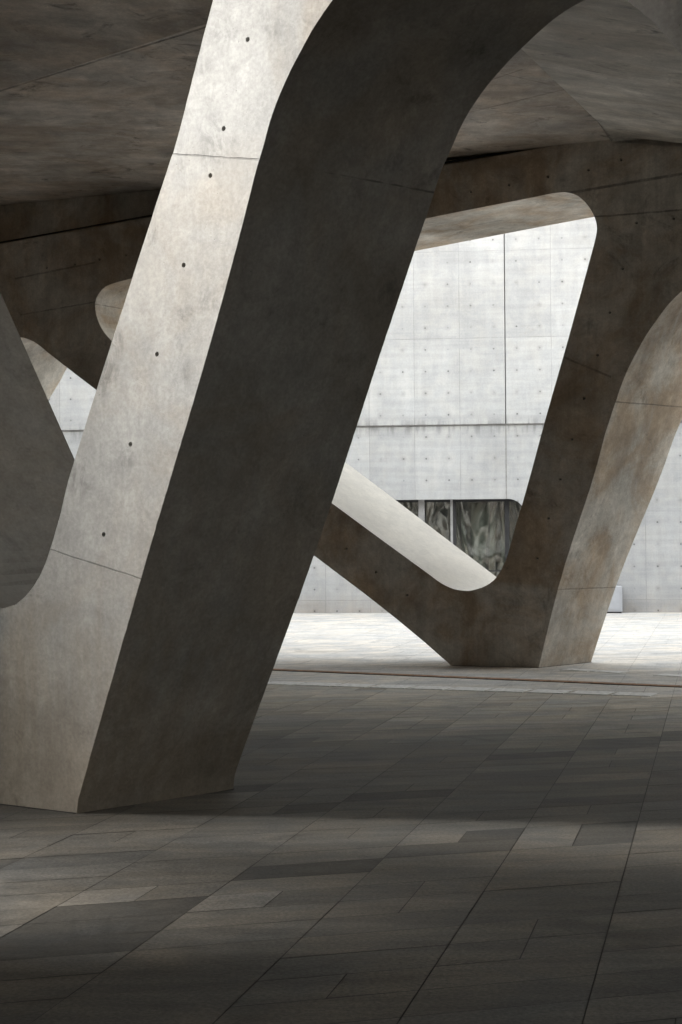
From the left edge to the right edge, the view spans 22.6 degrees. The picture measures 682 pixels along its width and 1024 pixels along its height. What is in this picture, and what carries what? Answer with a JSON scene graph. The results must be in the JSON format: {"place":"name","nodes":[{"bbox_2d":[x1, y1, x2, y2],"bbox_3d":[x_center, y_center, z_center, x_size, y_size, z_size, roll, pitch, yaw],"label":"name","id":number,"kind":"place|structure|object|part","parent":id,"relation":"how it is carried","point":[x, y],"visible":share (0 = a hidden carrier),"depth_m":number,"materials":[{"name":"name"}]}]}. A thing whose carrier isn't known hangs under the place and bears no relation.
{"place":"outdoors","nodes":[
{"label":"outdoors","id":0,"kind":"place"},
{"bbox_2d":[0,612,681,1023],"bbox_3d":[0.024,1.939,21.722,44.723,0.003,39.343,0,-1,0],"label":"pavement","id":1,"kind":"structure","parent":0,"point":[508,914],"depth_m":8.40,"materials":[{"name":"stone"}]},
{"bbox_2d":[0,0,681,813],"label":"zigzag truss","id":2,"kind":"object","parent":1,"relation":"on","point":[160,534],"visible":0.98,"depth_m":9.85,"materials":[{"name":"concrete"}]},
{"bbox_2d":[0,0,681,243],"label":"concrete canopy","id":3,"kind":"object","parent":2,"relation":"on","point":[94,94],"visible":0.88,"depth_m":18.33,"materials":[{"name":"concrete"}]},
{"bbox_2d":[0,139,681,667],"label":"zigzag truss","id":4,"kind":"object","parent":1,"relation":"on","point":[604,447],"visible":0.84,"depth_m":21.19,"materials":[{"name":"grey concrete"}]},
{"bbox_2d":[48,217,681,613],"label":"concrete wall","id":5,"kind":"structure","parent":1,"relation":"on","point":[452,417],"depth_m":36.40,"materials":[{"name":"concrete"}]},
{"bbox_2d":[396,499,521,576],"bbox_3d":[2.286,0.736,36.788,3.358,2.001,0.100,-1,-1,6],"label":"window","id":6,"kind":"structure","parent":5,"relation":"in","point":[482,529],"depth_m":36.72,"materials":[{"name":"glass"}]},
{"bbox_2d":[267,681,658,696],"bbox_3d":[0.554,1.882,18.373,14.465,0.011,0.360,-1,-1,24],"label":"paving edge","id":7,"kind":"object","parent":1,"relation":"on","point":[464,688],"visible":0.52,"depth_m":18.02,"materials":[{"name":"stone"}]},
{"bbox_2d":[272,669,681,687],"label":"drain channel","id":8,"kind":"object","parent":1,"relation":"on","point":[515,679],"visible":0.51,"depth_m":19.31,"materials":[{"name":"black metal"}]},
{"bbox_2d":[607,586,621,612],"bbox_3d":[5.538,1.837,35.846,0.720,0.569,0.342,-1,-1,6],"label":"metal cabinet","id":9,"kind":"object","parent":1,"relation":"on","point":[615,605],"visible":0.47,"depth_m":35.65,"materials":[{"name":"white metal"}]},
{"bbox_3d":[5.519,1.820,35.681,0.600,0.439,0.010,-1,-1,7],"label":"door","id":10,"kind":"part","parent":9,"relation":"part of","materials":[{"name":"grey metal"}]},
{"bbox_2d":[560,668,681,676],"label":"paving edge","id":11,"kind":"object","parent":1,"relation":"on","point":[609,671],"visible":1,"depth_m":20.18,"materials":[{"name":"stone"}]}
]}

